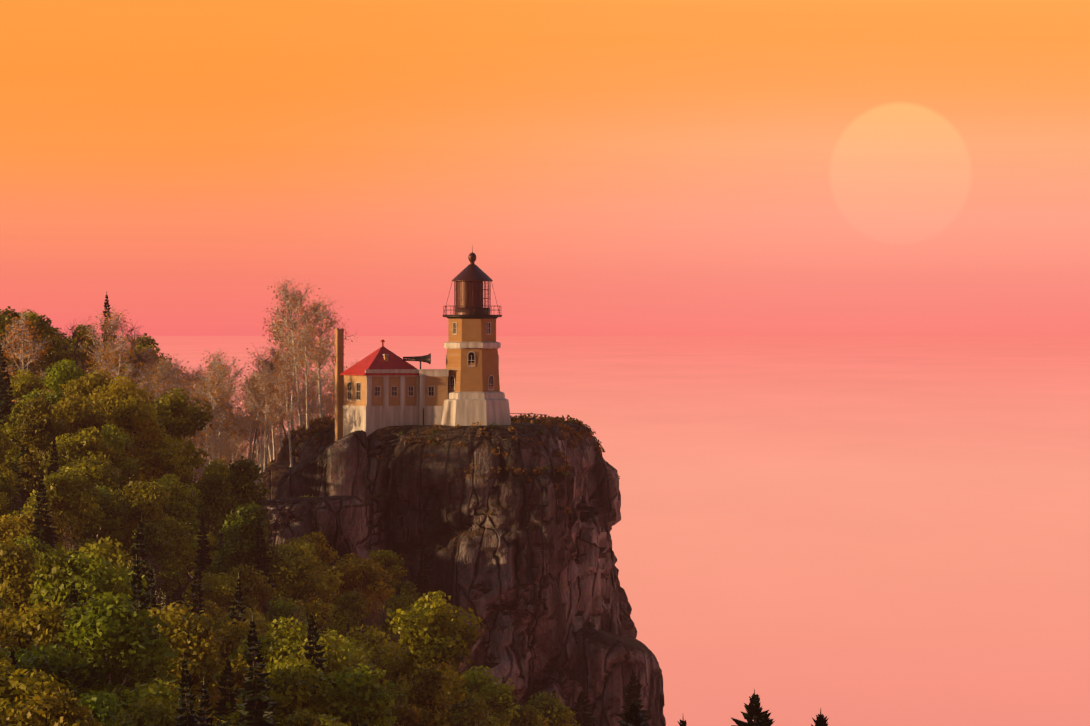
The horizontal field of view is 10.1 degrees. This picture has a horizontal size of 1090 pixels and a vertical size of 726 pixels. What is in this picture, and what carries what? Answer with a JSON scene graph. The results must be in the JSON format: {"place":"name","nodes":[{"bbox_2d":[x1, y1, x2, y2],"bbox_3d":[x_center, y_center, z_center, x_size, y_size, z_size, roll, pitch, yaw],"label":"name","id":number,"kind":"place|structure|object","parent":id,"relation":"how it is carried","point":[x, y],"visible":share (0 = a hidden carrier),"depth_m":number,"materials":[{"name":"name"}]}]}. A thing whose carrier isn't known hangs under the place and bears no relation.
{"place":"outdoors","nodes":[
{"label":"outdoors","id":0,"kind":"place"},
{"bbox_2d":[17,448,518,713],"bbox_3d":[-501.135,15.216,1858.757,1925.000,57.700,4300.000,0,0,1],"label":"hillside ground","id":1,"kind":"structure","parent":0,"point":[274,474],"depth_m":598.02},
{"bbox_2d":[0,306,30,385],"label":"aspen tree","id":2,"kind":"object","parent":1,"relation":"on","point":[7,316],"visible":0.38,"depth_m":625.39,"materials":[{"name":"green plant"}]},
{"bbox_2d":[0,514,33,546],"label":"aspen tree","id":3,"kind":"object","parent":1,"relation":"on","point":[9,530],"visible":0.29,"depth_m":487.43,"materials":[{"name":"yellow plant"}]},
{"bbox_2d":[0,396,35,467],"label":"aspen tree","id":4,"kind":"object","parent":1,"relation":"on","point":[9,431],"visible":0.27,"depth_m":571.11,"materials":[{"name":"green plant"}]},
{"bbox_2d":[0,537,44,616],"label":"aspen tree","id":5,"kind":"object","parent":1,"relation":"on","point":[16,583],"visible":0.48,"depth_m":424.86,"materials":[{"name":"green plant"}]},
{"bbox_2d":[8,413,39,516],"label":"spruce tree","id":6,"kind":"object","parent":1,"relation":"on","point":[24,493],"visible":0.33,"depth_m":562.02,"materials":[{"name":"green plant"}]},
{"bbox_2d":[4,369,46,409],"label":"aspen tree","id":7,"kind":"object","parent":1,"relation":"on","point":[22,384],"visible":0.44,"depth_m":599.39,"materials":[{"name":"green plant"}]},
{"bbox_2d":[0,308,52,402],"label":"tree","id":8,"kind":"object","parent":1,"relation":"on","point":[15,334],"visible":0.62,"depth_m":613.03,"materials":[{"name":"brown plant"}]},
{"bbox_2d":[9,309,73,379],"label":"aspen tree","id":9,"kind":"object","parent":1,"relation":"on","point":[42,326],"visible":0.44,"depth_m":635.76,"materials":[{"name":"green plant"}]},
{"bbox_2d":[25,469,57,548],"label":"spruce tree","id":10,"kind":"object","parent":1,"relation":"on","point":[47,530],"visible":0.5,"depth_m":478.54,"materials":[{"name":"green plant"}]},
{"bbox_2d":[0,600,84,659],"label":"aspen tree","id":11,"kind":"object","parent":1,"relation":"on","point":[35,628],"visible":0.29,"depth_m":308.36,"materials":[{"name":"yellow plant"}]},
{"bbox_2d":[8,509,77,551],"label":"aspen tree","id":12,"kind":"object","parent":1,"relation":"on","point":[27,519],"visible":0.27,"depth_m":495.04,"materials":[{"name":"green plant"}]},
{"bbox_2d":[14,395,72,492],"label":"aspen tree","id":13,"kind":"object","parent":1,"relation":"on","point":[37,434],"visible":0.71,"depth_m":554.11,"materials":[{"name":"green plant"}]},
{"bbox_2d":[0,657,92,724],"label":"aspen tree","id":14,"kind":"object","parent":1,"relation":"on","point":[13,684],"visible":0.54,"depth_m":261.51,"materials":[{"name":"green plant"}]},
{"bbox_2d":[1,642,93,694],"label":"aspen tree","id":15,"kind":"object","parent":1,"relation":"on","point":[22,653],"visible":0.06,"depth_m":295.73,"materials":[{"name":"green plant"}]},
{"bbox_2d":[24,472,79,531],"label":"aspen tree","id":16,"kind":"object","parent":1,"relation":"on","point":[55,503],"visible":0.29,"depth_m":509.38,"materials":[{"name":"green plant"}]},
{"bbox_2d":[0,686,104,725],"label":"aspen tree","id":17,"kind":"object","parent":1,"relation":"on","point":[43,711],"visible":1,"depth_m":247.62,"materials":[{"name":"green plant"}]},
{"bbox_2d":[21,359,87,429],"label":"aspen tree","id":18,"kind":"object","parent":1,"relation":"on","point":[57,375],"visible":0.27,"depth_m":578.62,"materials":[{"name":"green plant"}]},
{"bbox_2d":[27,542,87,615],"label":"aspen tree","id":19,"kind":"object","parent":1,"relation":"on","point":[53,572],"visible":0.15,"depth_m":344.16,"materials":[{"name":"green plant"}]},
{"bbox_2d":[19,466,103,544],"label":"aspen tree","id":20,"kind":"object","parent":1,"relation":"on","point":[80,499],"visible":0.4,"depth_m":510.95,"materials":[{"name":"green plant"}]},
{"bbox_2d":[36,393,112,470],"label":"aspen tree","id":21,"kind":"object","parent":1,"relation":"on","point":[77,415],"visible":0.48,"depth_m":558.18,"materials":[{"name":"green plant"}]},
{"bbox_2d":[38,426,116,474],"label":"aspen tree","id":22,"kind":"object","parent":1,"relation":"on","point":[86,443],"visible":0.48,"depth_m":548.46,"materials":[{"name":"green plant"}]},
{"bbox_2d":[62,324,104,373],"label":"aspen tree","id":23,"kind":"object","parent":1,"relation":"on","point":[83,354],"visible":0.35,"depth_m":648.40,"materials":[{"name":"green plant"}]},
{"bbox_2d":[32,551,153,617],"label":"aspen tree","id":24,"kind":"object","parent":1,"relation":"on","point":[97,580],"visible":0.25,"depth_m":343.77,"materials":[{"name":"green plant"}]},
{"bbox_2d":[61,369,125,427],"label":"aspen tree","id":25,"kind":"object","parent":1,"relation":"on","point":[86,387],"visible":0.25,"depth_m":571.39,"materials":[{"name":"green plant"}]},
{"bbox_2d":[15,590,179,700],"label":"aspen tree","id":26,"kind":"object","parent":1,"relation":"on","point":[101,632],"visible":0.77,"depth_m":288.98,"materials":[{"name":"green plant"}]},
{"bbox_2d":[68,455,129,539],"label":"aspen tree","id":27,"kind":"object","parent":1,"relation":"on","point":[92,470],"visible":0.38,"depth_m":531.50,"materials":[{"name":"green plant"}]},
{"bbox_2d":[76,690,131,725],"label":"aspen tree","id":28,"kind":"object","parent":1,"relation":"on","point":[102,707],"visible":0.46,"depth_m":267.94,"materials":[{"name":"green plant"}]},
{"bbox_2d":[72,491,136,555],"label":"aspen tree","id":29,"kind":"object","parent":1,"relation":"on","point":[114,513],"visible":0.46,"depth_m":522.59,"materials":[{"name":"green plant"}]},
{"bbox_2d":[53,536,155,585],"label":"aspen tree","id":30,"kind":"object","parent":1,"relation":"on","point":[113,558],"visible":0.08,"depth_m":422.76,"materials":[{"name":"green plant"}]},
{"bbox_2d":[75,306,155,378],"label":"tree","id":31,"kind":"object","parent":1,"relation":"on","point":[115,319],"visible":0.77,"depth_m":631.02,"materials":[{"name":"brown plant"}]},
{"bbox_2d":[100,423,140,486],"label":"aspen tree","id":32,"kind":"object","parent":1,"relation":"on","point":[119,442],"visible":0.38,"depth_m":552.58,"materials":[{"name":"green plant"}]},
{"bbox_2d":[86,375,156,481],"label":"aspen tree","id":33,"kind":"object","parent":1,"relation":"on","point":[117,392],"visible":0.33,"depth_m":563.69,"materials":[{"name":"green plant"}]},
{"bbox_2d":[84,331,162,391],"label":"tree","id":34,"kind":"object","parent":1,"relation":"on","point":[119,356],"visible":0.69,"depth_m":604.23,"materials":[{"name":"brown plant"}]},
{"bbox_2d":[103,396,167,485],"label":"aspen tree","id":35,"kind":"object","parent":1,"relation":"on","point":[134,418],"visible":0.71,"depth_m":560.98,"materials":[{"name":"green plant"}]},
{"bbox_2d":[126,554,159,686],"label":"spruce tree","id":36,"kind":"object","parent":1,"relation":"on","point":[136,578],"visible":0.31,"depth_m":300.42,"materials":[{"name":"green plant"}]},
{"bbox_2d":[108,480,178,563],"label":"aspen tree","id":37,"kind":"object","parent":1,"relation":"on","point":[145,499],"visible":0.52,"depth_m":526.33,"materials":[{"name":"green plant"}]},
{"bbox_2d":[103,678,199,725],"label":"aspen tree","id":38,"kind":"object","parent":1,"relation":"on","point":[157,691],"visible":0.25,"depth_m":263.35,"materials":[{"name":"green plant"}]},
{"bbox_2d":[129,519,181,609],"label":"aspen tree","id":39,"kind":"object","parent":1,"relation":"on","point":[152,536],"visible":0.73,"depth_m":515.91,"materials":[{"name":"green plant"}]},
{"bbox_2d":[115,695,202,725],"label":"aspen tree","id":40,"kind":"object","parent":1,"relation":"on","point":[161,714],"visible":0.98,"depth_m":257.11,"materials":[{"name":"green plant"}]},
{"bbox_2d":[131,517,195,603],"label":"aspen tree","id":41,"kind":"object","parent":1,"relation":"on","point":[170,530],"visible":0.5,"depth_m":521.35,"materials":[{"name":"green plant"}]},
{"bbox_2d":[135,355,195,400],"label":"tree","id":42,"kind":"object","parent":1,"relation":"on","point":[165,373],"visible":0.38,"depth_m":634.64,"materials":[{"name":"brown plant"}]},
{"bbox_2d":[135,433,196,484],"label":"aspen tree","id":43,"kind":"object","parent":1,"relation":"on","point":[175,453],"visible":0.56,"depth_m":562.02,"materials":[{"name":"green plant"}]},
{"bbox_2d":[148,473,203,608],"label":"aspen tree","id":44,"kind":"object","parent":1,"relation":"on","point":[177,501],"visible":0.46,"depth_m":533.00,"materials":[{"name":"green plant"}]},
{"bbox_2d":[147,387,213,490],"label":"aspen tree","id":45,"kind":"object","parent":1,"relation":"on","point":[175,415],"visible":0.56,"depth_m":570.48,"materials":[{"name":"green plant"}]},
{"bbox_2d":[173,651,200,725],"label":"spruce tree","id":46,"kind":"object","parent":1,"relation":"on","point":[190,701],"visible":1,"depth_m":250.17,"materials":[{"name":"green plant"}]},
{"bbox_2d":[186,556,208,616],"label":"spruce tree","id":47,"kind":"object","parent":1,"relation":"on","point":[196,588],"visible":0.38,"depth_m":430.16,"materials":[{"name":"green plant"}]},
{"bbox_2d":[186,515,213,604],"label":"spruce tree","id":48,"kind":"object","parent":1,"relation":"on","point":[203,559],"visible":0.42,"depth_m":526.86,"materials":[{"name":"green plant"}]},
{"bbox_2d":[147,602,267,724],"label":"aspen tree","id":49,"kind":"object","parent":1,"relation":"on","point":[189,638],"visible":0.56,"depth_m":319.65,"materials":[{"name":"green plant"}]},
{"bbox_2d":[188,473,236,564],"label":"aspen tree","id":50,"kind":"object","parent":1,"relation":"on","point":[214,500],"visible":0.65,"depth_m":556.87,"materials":[{"name":"green plant"}]},
{"bbox_2d":[190,459,235,519],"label":"aspen tree","id":51,"kind":"object","parent":1,"relation":"on","point":[218,468],"visible":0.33,"depth_m":579.70,"materials":[{"name":"green plant"}]},
{"bbox_2d":[178,348,254,460],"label":"tree","id":52,"kind":"object","parent":1,"relation":"on","point":[229,400],"visible":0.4,"depth_m":608.93,"materials":[{"name":"brown plant"}]},
{"bbox_2d":[190,354,246,464],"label":"tree","id":53,"kind":"object","parent":1,"relation":"on","point":[218,376],"visible":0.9,"depth_m":603.26,"materials":[{"name":"brown plant"}]},
{"bbox_2d":[211,655,237,725],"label":"spruce tree","id":54,"kind":"object","parent":1,"relation":"on","point":[221,704],"visible":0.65,"depth_m":317.69,"materials":[{"name":"green plant"}]},
{"bbox_2d":[197,572,259,614],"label":"aspen tree","id":55,"kind":"object","parent":1,"relation":"on","point":[223,590],"visible":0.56,"depth_m":506.73,"materials":[{"name":"green plant"}]},
{"bbox_2d":[207,456,270,534],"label":"aspen tree","id":56,"kind":"object","parent":1,"relation":"on","point":[244,489],"visible":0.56,"depth_m":561.53,"materials":[{"name":"green plant"}]},
{"bbox_2d":[207,619,271,675],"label":"aspen tree","id":57,"kind":"object","parent":1,"relation":"on","point":[234,637],"visible":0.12,"depth_m":355.91,"materials":[{"name":"green plant"}]},
{"bbox_2d":[204,563,276,627],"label":"aspen tree","id":58,"kind":"object","parent":1,"relation":"on","point":[252,586],"visible":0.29,"depth_m":508.16,"materials":[{"name":"green plant"}]},
{"bbox_2d":[211,604,272,635],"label":"aspen tree","id":59,"kind":"object","parent":1,"relation":"on","point":[262,625],"visible":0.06,"depth_m":475.34,"materials":[{"name":"green plant"}]},
{"bbox_2d":[204,501,284,601],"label":"aspen tree","id":60,"kind":"object","parent":1,"relation":"on","point":[239,536],"visible":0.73,"depth_m":517.74,"materials":[{"name":"green plant"}]},
{"bbox_2d":[228,368,277,461],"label":"tree","id":61,"kind":"object","parent":1,"relation":"on","point":[247,423],"visible":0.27,"depth_m":615.63,"materials":[{"name":"brown plant"}]},
{"bbox_2d":[236,612,278,725],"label":"spruce tree","id":62,"kind":"object","parent":1,"relation":"on","point":[262,715],"visible":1,"depth_m":282.31,"materials":[{"name":"green plant"}]},
{"bbox_2d":[236,372,284,472],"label":"tree","id":63,"kind":"object","parent":1,"relation":"on","point":[261,400],"visible":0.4,"depth_m":605.61,"materials":[{"name":"brown plant"}]},
{"bbox_2d":[238,365,284,472],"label":"tree","id":64,"kind":"object","parent":1,"relation":"on","point":[265,379],"visible":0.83,"depth_m":600.06,"materials":[{"name":"brown plant"}]},
{"bbox_2d":[251,515,276,612],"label":"spruce tree","id":65,"kind":"object","parent":1,"relation":"on","point":[260,561],"visible":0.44,"depth_m":516.29,"materials":[{"name":"green plant"}]},
{"bbox_2d":[222,655,346,725],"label":"aspen tree","id":66,"kind":"object","parent":1,"relation":"on","point":[292,687],"visible":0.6,"depth_m":295.46,"materials":[{"name":"green plant"}]},
{"bbox_2d":[243,316,325,429],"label":"tree","id":67,"kind":"object","parent":1,"relation":"on","point":[271,353],"visible":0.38,"depth_m":634.27,"materials":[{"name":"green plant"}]},
{"bbox_2d":[265,365,312,466],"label":"tree","id":68,"kind":"object","parent":1,"relation":"on","point":[284,375],"visible":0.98,"depth_m":598.77,"materials":[{"name":"brown plant"}]},
{"bbox_2d":[263,596,316,642],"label":"aspen tree","id":69,"kind":"object","parent":1,"relation":"on","point":[283,606],"visible":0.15,"depth_m":497.16,"materials":[{"name":"green plant"}]},
{"bbox_2d":[211,496,370,573],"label":"rock","id":70,"kind":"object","parent":1,"relation":"on","point":[341,523],"visible":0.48,"depth_m":566.80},
{"bbox_2d":[238,616,345,708],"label":"aspen tree","id":71,"kind":"object","parent":1,"relation":"on","point":[283,641],"visible":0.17,"depth_m":339.69,"materials":[{"name":"green plant"}]},
{"bbox_2d":[277,707,327,725],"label":"aspen tree","id":72,"kind":"object","parent":1,"relation":"on","point":[302,719],"visible":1,"depth_m":273.58,"materials":[{"name":"green plant"}]},
{"bbox_2d":[266,541,344,631],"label":"aspen tree","id":73,"kind":"object","parent":1,"relation":"on","point":[292,571],"visible":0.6,"depth_m":523.56,"materials":[{"name":"green plant"}]},
{"bbox_2d":[278,530,339,599],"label":"aspen tree","id":74,"kind":"object","parent":1,"relation":"on","point":[325,553],"visible":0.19,"depth_m":550.10,"materials":[{"name":"green plant"}]},
{"bbox_2d":[301,610,327,693],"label":"spruce tree","id":75,"kind":"object","parent":1,"relation":"on","point":[311,653],"visible":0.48,"depth_m":310.62,"materials":[{"name":"green plant"}]},
{"bbox_2d":[291,340,346,420],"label":"tree","id":76,"kind":"object","parent":1,"relation":"on","point":[316,405],"visible":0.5,"depth_m":650.33,"materials":[{"name":"brown plant"}]},
{"bbox_2d":[278,637,368,681],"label":"aspen tree","id":77,"kind":"object","parent":1,"relation":"on","point":[332,663],"visible":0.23,"depth_m":329.89,"materials":[{"name":"green plant"}]},
{"bbox_2d":[323,589,381,638],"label":"aspen tree","id":78,"kind":"object","parent":1,"relation":"on","point":[352,603],"visible":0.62,"depth_m":520.32,"materials":[{"name":"green plant"}]},
{"bbox_2d":[315,663,400,725],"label":"aspen tree","id":79,"kind":"object","parent":1,"relation":"on","point":[365,697],"visible":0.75,"depth_m":296.48,"materials":[{"name":"green plant"}]},
{"bbox_2d":[321,557,394,640],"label":"aspen tree","id":80,"kind":"object","parent":1,"relation":"on","point":[365,579],"visible":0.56,"depth_m":548.77,"materials":[{"name":"green plant"}]},
{"bbox_2d":[342,624,411,692],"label":"aspen tree","id":81,"kind":"object","parent":1,"relation":"on","point":[372,645],"visible":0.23,"depth_m":414.60,"materials":[{"name":"green plant"}]},
{"bbox_2d":[341,657,424,725],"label":"aspen tree","id":82,"kind":"object","parent":1,"relation":"on","point":[409,714],"visible":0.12,"depth_m":361.43,"materials":[{"name":"green plant"}]},
{"bbox_2d":[369,549,407,645],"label":"aspen tree","id":83,"kind":"object","parent":1,"relation":"on","point":[389,561],"visible":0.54,"depth_m":585.89,"materials":[{"name":"green plant"}]},
{"bbox_2d":[377,593,418,658],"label":"aspen tree","id":84,"kind":"object","parent":1,"relation":"on","point":[405,604],"visible":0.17,"depth_m":534.33,"materials":[{"name":"green plant"}]},
{"bbox_2d":[389,663,450,725],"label":"aspen tree","id":85,"kind":"object","parent":1,"relation":"on","point":[425,693],"visible":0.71,"depth_m":369.26,"materials":[{"name":"green plant"}]},
{"bbox_2d":[380,590,486,725],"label":"aspen tree","id":86,"kind":"object","parent":1,"relation":"on","point":[436,628],"visible":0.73,"depth_m":377.50,"materials":[{"name":"green plant"}]},
{"bbox_2d":[442,689,489,725],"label":"aspen tree","id":87,"kind":"object","parent":1,"relation":"on","point":[474,712],"visible":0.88,"depth_m":455.35,"materials":[{"name":"green plant"}]},
{"bbox_2d":[449,665,515,725],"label":"aspen tree","id":88,"kind":"object","parent":1,"relation":"on","point":[498,699],"visible":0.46,"depth_m":466.98,"materials":[{"name":"green plant"}]},
{"bbox_2d":[503,701,545,725],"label":"aspen tree","id":89,"kind":"object","parent":1,"relation":"on","point":[526,715],"visible":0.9,"depth_m":487.33,"materials":[{"name":"green plant"}]},
{"bbox_2d":[523,691,580,725],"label":"aspen tree","id":90,"kind":"object","parent":1,"relation":"on","point":[550,708],"visible":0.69,"depth_m":498.68,"materials":[{"name":"green plant"}]},
{"bbox_2d":[569,689,597,725],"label":"fir","id":91,"kind":"object","parent":1,"relation":"on","point":[587,718],"visible":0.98,"depth_m":556.28,"materials":[{"name":"green plant"}]},
{"bbox_2d":[615,670,651,725],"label":"fir","id":92,"kind":"object","parent":1,"relation":"on","point":[631,689],"visible":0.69,"depth_m":541.70,"materials":[{"name":"green plant"}]},
{"bbox_2d":[731,689,774,725],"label":"fir","id":93,"kind":"object","parent":1,"relation":"on","point":[753,708],"visible":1,"depth_m":308.43,"materials":[{"name":"green plant"}]},
{"bbox_2d":[273,421,636,723],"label":"cliff headland","id":94,"kind":"structure","parent":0,"point":[537,587],"depth_m":592.55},
{"bbox_2d":[260,276,321,426],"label":"tree","id":95,"kind":"object","parent":94,"relation":"on","point":[290,294],"visible":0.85,"depth_m":614.10,"materials":[{"name":"brown plant"}]},
{"bbox_2d":[267,290,322,425],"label":"tree","id":96,"kind":"object","parent":94,"relation":"on","point":[279,344],"visible":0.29,"depth_m":621.72,"materials":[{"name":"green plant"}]},
{"bbox_2d":[273,318,334,428],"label":"tree","id":97,"kind":"object","parent":94,"relation":"on","point":[309,330],"visible":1,"depth_m":603.51,"materials":[{"name":"brown plant"}]},
{"bbox_2d":[274,430,368,520],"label":"rock","id":98,"kind":"object","parent":94,"relation":"on","point":[337,468],"visible":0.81,"depth_m":593.26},
{"bbox_2d":[288,295,357,420],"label":"tree","id":99,"kind":"object","parent":94,"relation":"on","point":[323,316],"visible":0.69,"depth_m":622.63,"materials":[{"name":"brown plant"}]},
{"bbox_2d":[334,329,449,440],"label":"fog signal building","id":100,"kind":"structure","parent":94,"relation":"on","point":[381,387],"depth_m":598.24,"materials":[{"name":"brick"}]},
{"bbox_2d":[267,413,619,515],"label":"bushes","id":101,"kind":"object","parent":94,"relation":"on","point":[331,420],"visible":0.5,"depth_m":601.56,"materials":[{"name":"green plant"}]},
{"bbox_2d":[441,247,510,425],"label":"lighthouse tower","id":102,"kind":"structure","parent":94,"relation":"on","point":[472,346],"depth_m":598.17,"materials":[{"name":"yellow brick"}]},
{"bbox_2d":[573,626,665,725],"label":"cliff buttress","id":103,"kind":"structure","parent":94,"relation":"attached to","point":[607,663],"depth_m":595.29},
{"bbox_2d":[0,0,1089,335],"label":"sky","id":104,"kind":"structure","parent":0,"point":[611,167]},
{"bbox_2d":[67,336,1089,725],"bbox_3d":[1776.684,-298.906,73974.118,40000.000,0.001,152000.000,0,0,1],"label":"lake water","id":105,"kind":"structure","parent":0,"point":[863,530],"depth_m":1730.54,"materials":[{"name":"pink liquid"}]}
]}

